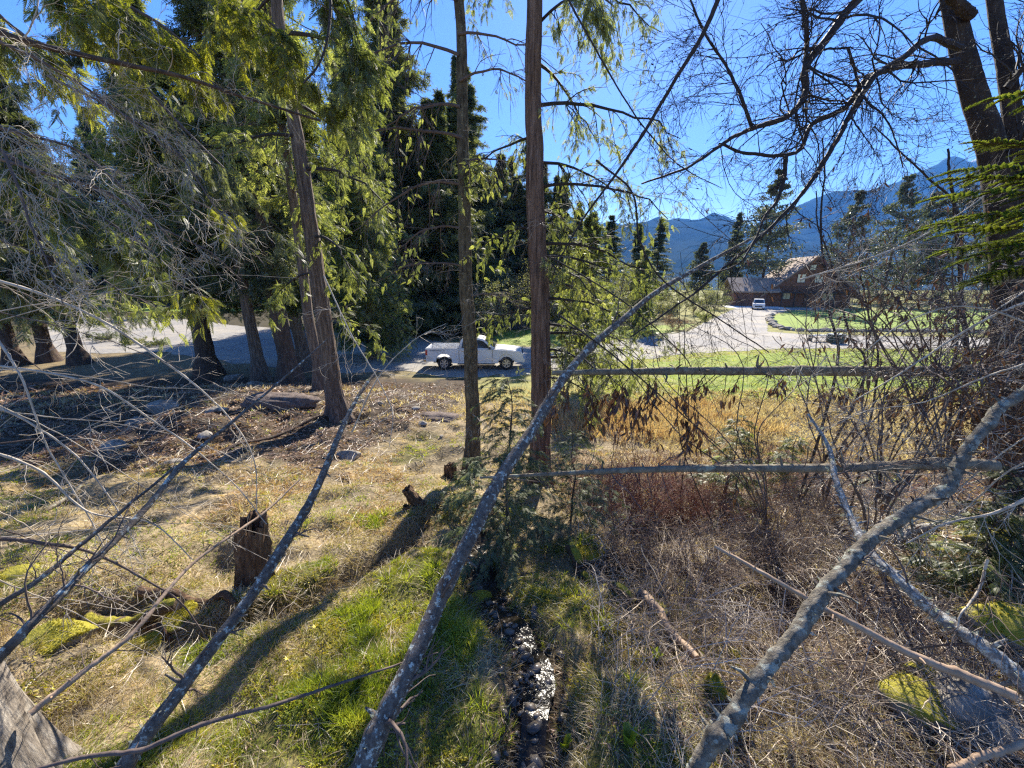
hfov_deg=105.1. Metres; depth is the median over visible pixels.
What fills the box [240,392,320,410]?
rock
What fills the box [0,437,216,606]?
dead branch
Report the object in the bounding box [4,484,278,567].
dead whip
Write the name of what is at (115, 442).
boulder
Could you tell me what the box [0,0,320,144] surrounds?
dead limb
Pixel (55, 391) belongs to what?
dead whip
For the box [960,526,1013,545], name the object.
boulder
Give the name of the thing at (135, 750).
dead branch
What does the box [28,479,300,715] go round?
stick
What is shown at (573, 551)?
fallen log
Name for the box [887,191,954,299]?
pine tree
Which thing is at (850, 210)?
pine tree
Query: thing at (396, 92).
forest conifer
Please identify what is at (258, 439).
fallen log
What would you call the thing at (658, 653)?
skunk cabbage
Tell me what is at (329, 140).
forest conifer
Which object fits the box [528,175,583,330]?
conifer
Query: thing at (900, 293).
shrub
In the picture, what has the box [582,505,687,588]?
shrub
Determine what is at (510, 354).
pickup truck
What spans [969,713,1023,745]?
boulder
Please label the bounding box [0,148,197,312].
cedar bough
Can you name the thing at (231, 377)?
boulder
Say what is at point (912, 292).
dead whip
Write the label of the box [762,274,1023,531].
bare shrub
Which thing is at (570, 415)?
rusty bracken grass
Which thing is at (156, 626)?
fallen log
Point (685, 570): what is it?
shrub
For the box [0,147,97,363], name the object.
cedar tree
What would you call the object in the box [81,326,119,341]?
shrub
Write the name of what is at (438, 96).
forest conifer
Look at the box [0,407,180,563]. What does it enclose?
dead branch
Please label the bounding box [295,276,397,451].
dead branch
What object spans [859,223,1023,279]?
dead whip
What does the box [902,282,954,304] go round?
shrub
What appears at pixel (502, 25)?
sky
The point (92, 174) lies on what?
forest conifer
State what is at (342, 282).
forest conifer
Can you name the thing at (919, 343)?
dead whip
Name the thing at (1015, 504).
bare branch
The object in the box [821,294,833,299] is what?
window
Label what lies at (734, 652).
boulder
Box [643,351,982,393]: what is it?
lawn
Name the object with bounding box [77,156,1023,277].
mountain
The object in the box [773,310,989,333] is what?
round lawn
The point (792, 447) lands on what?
young cedar
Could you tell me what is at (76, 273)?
forest conifer
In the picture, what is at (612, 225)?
forest conifer
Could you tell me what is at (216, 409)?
boulder
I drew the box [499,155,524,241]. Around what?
forest conifer
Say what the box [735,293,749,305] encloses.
garage door
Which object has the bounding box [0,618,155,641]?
dead whip
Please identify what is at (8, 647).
dead branch
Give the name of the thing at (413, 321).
forest conifer
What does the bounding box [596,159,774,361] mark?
bare branch
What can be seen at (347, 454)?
boulder
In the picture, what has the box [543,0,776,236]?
bare branch
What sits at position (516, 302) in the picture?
shrub
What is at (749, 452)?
bare shrub
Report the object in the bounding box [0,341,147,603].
dead branch
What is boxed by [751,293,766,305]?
garage door
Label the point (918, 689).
boulder
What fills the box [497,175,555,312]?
forest conifer
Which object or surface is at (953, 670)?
stick
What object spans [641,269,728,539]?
sapling
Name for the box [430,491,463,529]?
young cedar
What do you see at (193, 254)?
forest conifer
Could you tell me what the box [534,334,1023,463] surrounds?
fallen pole
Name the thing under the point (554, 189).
forest conifer
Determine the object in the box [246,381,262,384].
boulder
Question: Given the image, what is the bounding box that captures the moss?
[0,429,1023,767]
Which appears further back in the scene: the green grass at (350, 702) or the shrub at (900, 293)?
the shrub at (900, 293)
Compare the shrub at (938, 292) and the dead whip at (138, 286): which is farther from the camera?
the shrub at (938, 292)
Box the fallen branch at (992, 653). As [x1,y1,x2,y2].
[784,414,1023,697]
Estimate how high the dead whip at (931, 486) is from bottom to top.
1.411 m
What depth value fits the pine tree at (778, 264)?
77.53 m
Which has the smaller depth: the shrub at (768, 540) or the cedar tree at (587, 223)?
the shrub at (768, 540)
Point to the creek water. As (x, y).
(542, 659)
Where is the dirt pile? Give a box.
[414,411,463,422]
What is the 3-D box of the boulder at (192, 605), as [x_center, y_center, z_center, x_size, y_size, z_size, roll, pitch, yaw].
[-3.402,2.366,4.012,0.294,0.164,0.381,-7,17,-24]
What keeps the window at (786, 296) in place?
in the log house
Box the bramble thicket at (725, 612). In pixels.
[553,454,1023,767]
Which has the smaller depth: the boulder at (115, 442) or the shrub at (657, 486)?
the shrub at (657, 486)
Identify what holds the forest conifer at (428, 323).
on the ground at (150, 368)
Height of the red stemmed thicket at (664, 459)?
1.684 m
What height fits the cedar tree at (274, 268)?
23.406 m
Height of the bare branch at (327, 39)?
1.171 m
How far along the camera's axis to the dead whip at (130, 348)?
3.15 m
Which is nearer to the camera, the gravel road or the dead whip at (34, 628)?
the dead whip at (34, 628)
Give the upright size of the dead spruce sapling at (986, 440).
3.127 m
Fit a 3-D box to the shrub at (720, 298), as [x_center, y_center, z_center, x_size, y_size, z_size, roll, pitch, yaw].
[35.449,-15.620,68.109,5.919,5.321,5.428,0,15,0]
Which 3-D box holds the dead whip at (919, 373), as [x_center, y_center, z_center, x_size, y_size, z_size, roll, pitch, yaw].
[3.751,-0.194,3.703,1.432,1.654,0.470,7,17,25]
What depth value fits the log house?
74.52 m
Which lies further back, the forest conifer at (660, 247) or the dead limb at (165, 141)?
the forest conifer at (660, 247)
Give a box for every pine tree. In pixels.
[683,242,718,297]
[715,211,745,287]
[732,168,812,277]
[818,189,889,288]
[857,173,938,293]
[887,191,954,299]
[912,171,986,287]
[954,230,1023,299]
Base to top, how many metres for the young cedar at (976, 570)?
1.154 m
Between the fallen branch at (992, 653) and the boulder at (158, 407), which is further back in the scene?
the boulder at (158, 407)
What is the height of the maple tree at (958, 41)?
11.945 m
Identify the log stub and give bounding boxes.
[402,484,429,507]
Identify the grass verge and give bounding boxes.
[494,324,693,344]
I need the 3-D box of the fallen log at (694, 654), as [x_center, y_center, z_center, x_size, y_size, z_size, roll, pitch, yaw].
[1.509,2.344,3.862,0.122,0.146,0.861,-4,16,-15]
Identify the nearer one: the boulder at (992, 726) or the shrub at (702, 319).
the boulder at (992, 726)
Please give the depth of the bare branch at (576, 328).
4.19 m
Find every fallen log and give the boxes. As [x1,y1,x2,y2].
[43,446,183,511]
[81,597,184,634]
[135,586,236,607]
[142,623,171,642]
[198,414,320,459]
[565,542,637,605]
[637,588,699,660]
[892,519,963,544]
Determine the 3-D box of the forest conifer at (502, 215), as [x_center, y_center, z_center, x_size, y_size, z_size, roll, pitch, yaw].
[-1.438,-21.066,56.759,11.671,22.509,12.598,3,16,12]
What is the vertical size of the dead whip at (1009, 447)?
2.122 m
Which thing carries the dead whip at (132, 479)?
attached to the dead branch at (92, 383)
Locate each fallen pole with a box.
[480,424,1021,530]
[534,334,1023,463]
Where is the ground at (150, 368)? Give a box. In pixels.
[0,290,1023,767]
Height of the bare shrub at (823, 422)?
4.088 m
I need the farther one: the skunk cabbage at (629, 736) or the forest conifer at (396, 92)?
the forest conifer at (396, 92)
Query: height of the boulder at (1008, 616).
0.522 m
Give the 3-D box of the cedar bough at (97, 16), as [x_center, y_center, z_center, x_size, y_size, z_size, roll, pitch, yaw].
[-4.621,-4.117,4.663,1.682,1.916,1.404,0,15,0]
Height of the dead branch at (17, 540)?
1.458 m
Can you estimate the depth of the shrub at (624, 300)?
49.47 m
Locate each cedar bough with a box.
[0,14,118,132]
[0,20,310,268]
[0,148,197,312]
[0,239,114,350]
[17,0,236,125]
[85,279,189,362]
[157,279,225,344]
[187,0,347,142]
[192,200,255,249]
[210,80,234,119]
[282,0,395,157]
[556,0,622,83]
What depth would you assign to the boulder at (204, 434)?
10.38 m
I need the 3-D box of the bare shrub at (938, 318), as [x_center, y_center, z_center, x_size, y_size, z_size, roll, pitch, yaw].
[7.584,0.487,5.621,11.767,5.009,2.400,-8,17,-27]
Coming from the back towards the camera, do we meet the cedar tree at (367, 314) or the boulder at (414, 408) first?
the cedar tree at (367, 314)
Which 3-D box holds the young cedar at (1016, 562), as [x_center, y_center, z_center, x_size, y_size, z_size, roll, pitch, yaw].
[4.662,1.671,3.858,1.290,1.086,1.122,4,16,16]
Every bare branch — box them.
[303,0,357,100]
[496,0,726,295]
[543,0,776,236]
[548,255,696,374]
[560,315,728,448]
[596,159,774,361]
[800,150,1019,307]
[829,302,1023,439]
[864,266,1023,351]
[881,559,1023,719]
[895,497,1023,614]
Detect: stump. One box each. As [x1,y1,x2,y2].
[233,509,274,591]
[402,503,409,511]
[444,462,457,481]
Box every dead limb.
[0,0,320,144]
[0,18,225,211]
[0,106,225,310]
[0,130,271,308]
[0,151,159,360]
[47,60,264,277]
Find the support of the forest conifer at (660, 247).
on the ground at (150, 368)
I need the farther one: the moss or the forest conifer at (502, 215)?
the forest conifer at (502, 215)
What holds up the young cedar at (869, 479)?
on the ground at (150, 368)
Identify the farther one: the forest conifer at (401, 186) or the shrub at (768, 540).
the forest conifer at (401, 186)
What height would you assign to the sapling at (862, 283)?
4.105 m
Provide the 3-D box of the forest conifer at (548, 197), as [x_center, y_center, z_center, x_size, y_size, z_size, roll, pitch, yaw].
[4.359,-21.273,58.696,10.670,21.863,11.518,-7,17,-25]
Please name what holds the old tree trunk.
on the ground at (150, 368)
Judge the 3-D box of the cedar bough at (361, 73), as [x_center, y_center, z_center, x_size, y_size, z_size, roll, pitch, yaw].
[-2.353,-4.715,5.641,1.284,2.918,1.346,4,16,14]
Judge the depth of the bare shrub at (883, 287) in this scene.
4.39 m
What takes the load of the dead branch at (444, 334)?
on the ground at (150, 368)
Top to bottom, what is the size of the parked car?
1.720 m
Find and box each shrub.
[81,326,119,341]
[117,335,147,344]
[143,337,167,346]
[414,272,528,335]
[483,258,555,329]
[513,272,593,323]
[562,454,649,512]
[581,282,849,528]
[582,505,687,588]
[595,259,655,325]
[597,436,709,538]
[604,284,658,315]
[613,455,731,533]
[627,500,763,606]
[650,280,699,318]
[658,313,695,330]
[670,147,1014,397]
[670,441,797,534]
[677,286,723,313]
[695,309,712,321]
[696,483,832,585]
[699,278,733,309]
[750,291,1023,576]
[762,239,997,505]
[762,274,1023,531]
[766,442,887,534]
[782,202,1023,445]
[798,178,1023,446]
[813,233,1023,489]
[816,558,947,657]
[850,280,878,302]
[865,287,912,303]
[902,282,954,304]
[945,285,988,305]
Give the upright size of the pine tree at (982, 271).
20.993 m
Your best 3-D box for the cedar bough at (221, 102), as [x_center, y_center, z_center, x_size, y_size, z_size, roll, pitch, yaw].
[-3.411,-3.351,4.641,0.187,0.447,0.344,-14,21,-41]
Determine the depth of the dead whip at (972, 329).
4.15 m
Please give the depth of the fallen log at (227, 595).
4.25 m
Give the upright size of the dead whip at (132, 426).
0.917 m
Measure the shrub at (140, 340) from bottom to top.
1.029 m
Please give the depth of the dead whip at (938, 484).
4.42 m
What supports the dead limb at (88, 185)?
attached to the dead limb at (165, 141)
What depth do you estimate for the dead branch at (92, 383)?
2.95 m
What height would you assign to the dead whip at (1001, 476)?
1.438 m
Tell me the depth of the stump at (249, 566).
4.44 m
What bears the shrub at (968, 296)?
on the ground at (150, 368)
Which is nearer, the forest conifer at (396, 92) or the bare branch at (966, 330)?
the bare branch at (966, 330)
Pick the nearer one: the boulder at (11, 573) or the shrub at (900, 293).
the boulder at (11, 573)
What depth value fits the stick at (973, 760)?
1.73 m
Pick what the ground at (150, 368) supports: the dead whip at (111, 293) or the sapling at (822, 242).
the sapling at (822, 242)
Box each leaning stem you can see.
[114,368,378,767]
[350,232,762,767]
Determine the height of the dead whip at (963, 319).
1.126 m
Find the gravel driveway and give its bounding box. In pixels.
[686,307,822,333]
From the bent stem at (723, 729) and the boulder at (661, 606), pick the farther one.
the boulder at (661, 606)
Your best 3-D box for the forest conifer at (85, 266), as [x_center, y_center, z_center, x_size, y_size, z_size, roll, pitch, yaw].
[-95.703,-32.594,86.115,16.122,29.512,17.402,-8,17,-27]
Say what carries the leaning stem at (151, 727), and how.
on the ground at (150, 368)
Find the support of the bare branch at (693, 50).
attached to the maple tree at (958, 41)
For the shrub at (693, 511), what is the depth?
6.25 m
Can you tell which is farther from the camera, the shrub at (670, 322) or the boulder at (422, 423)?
the shrub at (670, 322)
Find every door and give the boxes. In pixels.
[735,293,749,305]
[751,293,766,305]
[803,294,809,304]
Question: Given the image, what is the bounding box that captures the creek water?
[469,537,554,767]
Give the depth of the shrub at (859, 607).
3.72 m
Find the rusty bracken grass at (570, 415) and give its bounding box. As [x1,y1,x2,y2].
[24,391,991,551]
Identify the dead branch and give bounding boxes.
[0,261,258,509]
[0,339,326,663]
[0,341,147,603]
[0,365,306,571]
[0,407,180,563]
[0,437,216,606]
[0,453,224,559]
[0,503,207,690]
[36,634,437,767]
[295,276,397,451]
[344,317,477,437]
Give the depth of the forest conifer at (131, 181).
91.73 m
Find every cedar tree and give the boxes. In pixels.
[0,50,124,365]
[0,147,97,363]
[0,232,42,366]
[49,0,269,378]
[142,0,310,381]
[150,0,334,384]
[159,0,410,424]
[188,6,373,372]
[204,0,356,391]
[289,0,565,477]
[311,35,420,359]
[451,0,700,486]
[516,211,643,389]
[624,246,661,328]
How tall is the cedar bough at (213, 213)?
0.574 m
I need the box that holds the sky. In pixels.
[0,0,1023,225]
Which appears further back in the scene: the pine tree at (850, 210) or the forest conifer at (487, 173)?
the pine tree at (850, 210)
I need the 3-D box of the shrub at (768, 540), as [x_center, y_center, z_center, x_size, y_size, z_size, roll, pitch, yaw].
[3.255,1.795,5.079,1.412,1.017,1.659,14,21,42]
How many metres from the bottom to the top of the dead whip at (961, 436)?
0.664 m
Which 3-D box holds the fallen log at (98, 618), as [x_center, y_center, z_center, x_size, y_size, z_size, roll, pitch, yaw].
[-3.942,2.386,4.051,1.276,0.550,0.192,2,15,6]
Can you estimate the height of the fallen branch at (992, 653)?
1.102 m
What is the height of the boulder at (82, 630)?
0.221 m
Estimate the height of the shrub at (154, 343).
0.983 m
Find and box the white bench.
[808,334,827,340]
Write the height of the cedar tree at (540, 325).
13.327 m
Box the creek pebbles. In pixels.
[463,544,570,767]
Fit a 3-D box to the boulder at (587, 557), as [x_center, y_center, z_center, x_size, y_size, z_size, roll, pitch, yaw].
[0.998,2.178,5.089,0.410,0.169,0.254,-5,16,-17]
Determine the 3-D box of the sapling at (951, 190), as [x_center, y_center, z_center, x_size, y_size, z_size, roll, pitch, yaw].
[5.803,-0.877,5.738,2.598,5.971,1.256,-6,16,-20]
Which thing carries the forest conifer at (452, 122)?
on the ground at (150, 368)
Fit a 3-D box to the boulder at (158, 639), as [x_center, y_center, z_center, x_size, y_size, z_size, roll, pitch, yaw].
[-3.572,2.504,3.704,0.432,0.267,0.328,-8,17,-27]
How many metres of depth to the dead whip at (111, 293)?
3.59 m
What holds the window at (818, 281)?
in the log house
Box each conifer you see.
[3,92,98,274]
[34,226,100,288]
[52,164,133,300]
[55,105,150,300]
[68,141,125,288]
[108,112,172,298]
[122,124,251,295]
[286,136,348,315]
[315,50,359,321]
[328,85,452,327]
[329,0,507,331]
[334,190,383,322]
[384,97,528,334]
[385,135,424,325]
[391,99,516,327]
[393,87,495,334]
[444,55,504,254]
[447,64,528,308]
[471,170,516,312]
[477,151,530,314]
[483,167,507,274]
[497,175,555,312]
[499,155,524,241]
[504,140,565,307]
[509,165,558,312]
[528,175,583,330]
[547,174,569,302]
[551,201,594,303]
[590,214,634,303]
[616,223,668,307]
[648,219,678,304]
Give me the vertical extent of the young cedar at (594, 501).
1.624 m
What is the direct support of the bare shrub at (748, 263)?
on the ground at (150, 368)
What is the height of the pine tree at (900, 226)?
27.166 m
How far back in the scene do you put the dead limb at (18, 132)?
2.88 m
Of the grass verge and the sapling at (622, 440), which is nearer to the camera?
the sapling at (622, 440)
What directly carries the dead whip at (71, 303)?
attached to the dead branch at (116, 329)
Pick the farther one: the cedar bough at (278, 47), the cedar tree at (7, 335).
the cedar tree at (7, 335)
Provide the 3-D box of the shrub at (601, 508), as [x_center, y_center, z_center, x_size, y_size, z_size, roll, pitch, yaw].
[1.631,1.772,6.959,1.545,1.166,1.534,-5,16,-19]
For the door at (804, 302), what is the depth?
74.47 m
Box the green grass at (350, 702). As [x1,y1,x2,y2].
[0,396,734,767]
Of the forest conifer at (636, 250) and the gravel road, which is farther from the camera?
the forest conifer at (636, 250)
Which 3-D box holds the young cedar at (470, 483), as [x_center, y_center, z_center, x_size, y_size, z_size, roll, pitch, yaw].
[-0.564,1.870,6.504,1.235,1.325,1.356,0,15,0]
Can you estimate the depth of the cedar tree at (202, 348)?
18.57 m
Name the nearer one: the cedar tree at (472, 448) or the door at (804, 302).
the cedar tree at (472, 448)
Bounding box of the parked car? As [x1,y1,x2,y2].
[752,299,764,309]
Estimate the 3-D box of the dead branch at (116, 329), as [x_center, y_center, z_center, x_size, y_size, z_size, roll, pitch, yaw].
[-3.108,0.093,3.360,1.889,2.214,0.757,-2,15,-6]
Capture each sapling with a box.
[571,396,655,542]
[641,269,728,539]
[653,232,710,500]
[783,122,878,503]
[825,219,909,505]
[870,79,1023,506]
[883,311,1023,502]
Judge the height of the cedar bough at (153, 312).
1.138 m
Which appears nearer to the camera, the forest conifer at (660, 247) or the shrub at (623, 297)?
the shrub at (623, 297)
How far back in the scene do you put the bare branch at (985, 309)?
2.75 m
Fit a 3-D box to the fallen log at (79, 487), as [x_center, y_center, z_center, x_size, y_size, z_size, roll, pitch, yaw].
[-7.617,1.737,7.888,0.091,0.915,4.302,-5,16,-18]
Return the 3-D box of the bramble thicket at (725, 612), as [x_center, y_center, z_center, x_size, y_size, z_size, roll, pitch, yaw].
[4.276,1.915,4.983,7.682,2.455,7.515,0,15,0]
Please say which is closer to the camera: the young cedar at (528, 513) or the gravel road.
the young cedar at (528, 513)
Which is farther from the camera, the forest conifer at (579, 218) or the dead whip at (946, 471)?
the forest conifer at (579, 218)
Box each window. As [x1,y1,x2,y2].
[782,293,790,299]
[796,274,806,282]
[814,274,823,282]
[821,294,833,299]
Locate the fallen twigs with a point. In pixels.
(288, 389)
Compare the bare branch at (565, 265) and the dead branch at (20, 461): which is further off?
the bare branch at (565, 265)
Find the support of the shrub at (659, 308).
on the ground at (150, 368)
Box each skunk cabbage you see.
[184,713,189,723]
[560,733,571,751]
[623,721,636,748]
[652,646,662,664]
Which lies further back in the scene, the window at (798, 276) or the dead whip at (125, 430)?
the window at (798, 276)
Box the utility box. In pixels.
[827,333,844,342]
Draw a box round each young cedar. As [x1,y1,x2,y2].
[430,374,589,606]
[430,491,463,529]
[443,456,512,537]
[512,429,633,540]
[683,415,771,527]
[755,436,812,498]
[848,456,908,512]
[895,506,1023,603]
[930,466,1023,599]
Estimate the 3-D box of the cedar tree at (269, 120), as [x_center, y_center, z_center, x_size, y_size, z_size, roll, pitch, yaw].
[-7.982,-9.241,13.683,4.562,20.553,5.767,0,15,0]
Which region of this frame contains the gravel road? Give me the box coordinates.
[47,318,989,376]
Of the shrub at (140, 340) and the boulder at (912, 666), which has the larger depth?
the shrub at (140, 340)
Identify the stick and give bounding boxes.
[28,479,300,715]
[714,545,1017,709]
[947,737,1023,767]
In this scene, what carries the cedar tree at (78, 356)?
on the ground at (150, 368)
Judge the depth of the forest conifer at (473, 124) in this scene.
49.37 m
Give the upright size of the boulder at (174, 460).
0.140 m
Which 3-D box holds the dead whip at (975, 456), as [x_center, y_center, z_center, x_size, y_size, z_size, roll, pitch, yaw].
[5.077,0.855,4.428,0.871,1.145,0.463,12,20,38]
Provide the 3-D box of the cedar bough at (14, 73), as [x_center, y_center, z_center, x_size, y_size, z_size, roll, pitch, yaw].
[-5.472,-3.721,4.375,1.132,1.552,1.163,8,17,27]
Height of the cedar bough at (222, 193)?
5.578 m
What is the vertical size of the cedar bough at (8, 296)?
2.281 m
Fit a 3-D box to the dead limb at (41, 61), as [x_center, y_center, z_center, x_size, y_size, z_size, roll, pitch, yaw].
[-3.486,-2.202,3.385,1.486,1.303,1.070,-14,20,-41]
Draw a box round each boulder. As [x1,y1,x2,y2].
[0,562,43,587]
[20,617,98,657]
[99,439,126,451]
[122,629,164,656]
[124,417,146,424]
[144,400,179,414]
[161,458,182,463]
[161,599,197,633]
[197,430,212,438]
[204,406,228,413]
[223,374,243,380]
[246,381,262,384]
[336,450,360,461]
[410,406,419,410]
[418,420,426,425]
[471,590,491,603]
[577,543,604,561]
[646,596,667,616]
[702,671,728,700]
[728,646,740,660]
[876,670,961,730]
[901,661,936,681]
[934,662,1013,725]
[952,600,1023,653]
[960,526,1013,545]
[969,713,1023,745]
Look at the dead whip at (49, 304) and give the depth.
3.26 m
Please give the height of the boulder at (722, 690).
0.198 m
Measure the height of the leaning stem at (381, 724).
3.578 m
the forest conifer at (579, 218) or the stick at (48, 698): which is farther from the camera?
the forest conifer at (579, 218)
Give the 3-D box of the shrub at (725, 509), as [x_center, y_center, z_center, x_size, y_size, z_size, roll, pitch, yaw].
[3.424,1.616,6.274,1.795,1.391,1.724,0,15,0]
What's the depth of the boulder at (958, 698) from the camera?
2.84 m
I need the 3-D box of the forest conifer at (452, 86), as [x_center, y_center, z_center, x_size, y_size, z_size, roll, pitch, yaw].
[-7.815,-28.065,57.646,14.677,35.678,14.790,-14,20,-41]
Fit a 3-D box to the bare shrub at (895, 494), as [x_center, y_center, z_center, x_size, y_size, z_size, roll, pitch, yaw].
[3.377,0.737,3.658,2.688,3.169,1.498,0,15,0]
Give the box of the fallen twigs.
[0,383,595,767]
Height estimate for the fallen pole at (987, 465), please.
1.188 m
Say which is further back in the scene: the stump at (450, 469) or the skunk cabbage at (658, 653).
the stump at (450, 469)
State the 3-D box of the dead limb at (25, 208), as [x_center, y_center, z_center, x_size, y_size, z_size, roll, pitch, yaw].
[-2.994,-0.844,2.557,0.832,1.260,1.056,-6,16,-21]
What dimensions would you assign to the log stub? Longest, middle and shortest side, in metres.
0.536 x 0.304 x 0.295 m
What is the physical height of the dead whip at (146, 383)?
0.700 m
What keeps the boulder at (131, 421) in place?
on the ground at (150, 368)
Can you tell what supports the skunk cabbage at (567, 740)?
on the ground at (150, 368)
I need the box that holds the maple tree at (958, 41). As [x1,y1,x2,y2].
[593,0,1023,499]
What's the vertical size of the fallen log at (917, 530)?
0.268 m
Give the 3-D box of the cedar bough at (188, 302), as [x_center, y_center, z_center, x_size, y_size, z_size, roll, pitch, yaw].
[-3.555,-0.815,4.434,0.558,0.711,0.667,0,15,0]
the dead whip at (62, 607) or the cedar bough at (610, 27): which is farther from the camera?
the cedar bough at (610, 27)
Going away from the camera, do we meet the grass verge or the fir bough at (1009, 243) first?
the fir bough at (1009, 243)
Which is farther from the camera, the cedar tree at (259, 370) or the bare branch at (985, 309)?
the cedar tree at (259, 370)
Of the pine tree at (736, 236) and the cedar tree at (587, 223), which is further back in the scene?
the pine tree at (736, 236)
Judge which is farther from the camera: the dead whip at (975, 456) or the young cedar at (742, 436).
the young cedar at (742, 436)
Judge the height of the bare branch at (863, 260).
1.116 m
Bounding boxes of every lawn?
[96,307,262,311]
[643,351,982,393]
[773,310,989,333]
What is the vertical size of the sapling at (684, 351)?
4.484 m
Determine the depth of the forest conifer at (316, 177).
42.11 m
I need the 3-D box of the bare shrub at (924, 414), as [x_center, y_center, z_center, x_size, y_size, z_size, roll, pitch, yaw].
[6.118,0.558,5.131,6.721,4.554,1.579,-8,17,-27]
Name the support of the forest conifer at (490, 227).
on the ground at (150, 368)
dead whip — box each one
[0,250,288,320]
[0,262,223,311]
[0,282,140,336]
[0,283,128,377]
[0,312,282,419]
[0,350,302,420]
[0,387,258,474]
[0,405,297,575]
[0,511,139,610]
[0,526,193,624]
[0,562,214,657]
[0,580,183,677]
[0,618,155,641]
[1,342,185,505]
[1,386,271,478]
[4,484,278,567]
[795,327,1023,450]
[801,278,1023,439]
[806,268,1023,329]
[820,308,1023,363]
[824,424,1023,610]
[824,443,1023,552]
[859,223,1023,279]
[859,442,1023,519]
[875,428,1023,573]
[885,422,1023,509]
[886,278,1021,363]
[903,421,1023,491]
[906,289,1022,365]
[909,424,1023,452]
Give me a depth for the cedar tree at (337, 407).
11.15 m
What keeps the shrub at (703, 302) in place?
on the ground at (150, 368)
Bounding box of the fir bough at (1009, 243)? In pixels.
[901,89,1023,291]
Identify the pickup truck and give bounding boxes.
[423,335,524,369]
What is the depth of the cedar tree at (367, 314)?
25.39 m
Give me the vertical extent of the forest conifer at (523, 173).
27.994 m
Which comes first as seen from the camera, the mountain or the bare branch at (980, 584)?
the bare branch at (980, 584)
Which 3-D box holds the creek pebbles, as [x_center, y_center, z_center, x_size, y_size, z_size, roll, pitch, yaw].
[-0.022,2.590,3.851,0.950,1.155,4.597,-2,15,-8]
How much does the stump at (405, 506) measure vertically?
0.279 m
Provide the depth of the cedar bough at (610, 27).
6.26 m
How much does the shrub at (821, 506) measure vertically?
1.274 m
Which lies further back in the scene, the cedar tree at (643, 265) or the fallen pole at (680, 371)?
the cedar tree at (643, 265)
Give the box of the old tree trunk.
[0,661,86,767]
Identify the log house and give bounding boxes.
[719,256,863,308]
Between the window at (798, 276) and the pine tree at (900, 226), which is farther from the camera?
the pine tree at (900, 226)
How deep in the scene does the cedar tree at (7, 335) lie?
24.83 m
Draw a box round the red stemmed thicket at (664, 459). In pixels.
[534,419,1018,531]
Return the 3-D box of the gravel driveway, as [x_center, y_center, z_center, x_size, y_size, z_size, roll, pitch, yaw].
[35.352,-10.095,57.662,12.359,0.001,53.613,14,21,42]
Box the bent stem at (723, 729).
[686,385,1023,767]
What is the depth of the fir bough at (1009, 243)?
1.77 m
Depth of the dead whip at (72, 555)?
3.25 m
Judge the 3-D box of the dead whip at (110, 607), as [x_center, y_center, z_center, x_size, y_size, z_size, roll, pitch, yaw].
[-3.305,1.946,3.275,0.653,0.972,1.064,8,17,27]
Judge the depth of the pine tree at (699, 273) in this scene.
94.94 m
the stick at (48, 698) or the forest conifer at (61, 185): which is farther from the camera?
the forest conifer at (61, 185)
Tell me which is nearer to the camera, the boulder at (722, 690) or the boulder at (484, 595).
the boulder at (722, 690)
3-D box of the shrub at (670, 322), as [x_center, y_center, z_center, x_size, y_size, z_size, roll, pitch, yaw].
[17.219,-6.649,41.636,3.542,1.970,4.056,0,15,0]
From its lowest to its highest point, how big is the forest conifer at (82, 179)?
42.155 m
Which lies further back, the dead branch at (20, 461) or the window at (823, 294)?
the window at (823, 294)
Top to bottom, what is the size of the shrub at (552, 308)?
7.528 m
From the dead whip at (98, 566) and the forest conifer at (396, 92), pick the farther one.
the forest conifer at (396, 92)
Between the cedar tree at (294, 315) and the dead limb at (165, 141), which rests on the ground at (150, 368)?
the cedar tree at (294, 315)
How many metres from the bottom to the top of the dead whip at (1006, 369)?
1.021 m
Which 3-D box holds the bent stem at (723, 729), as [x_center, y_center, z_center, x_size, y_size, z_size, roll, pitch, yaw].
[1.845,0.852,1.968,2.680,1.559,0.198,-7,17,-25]

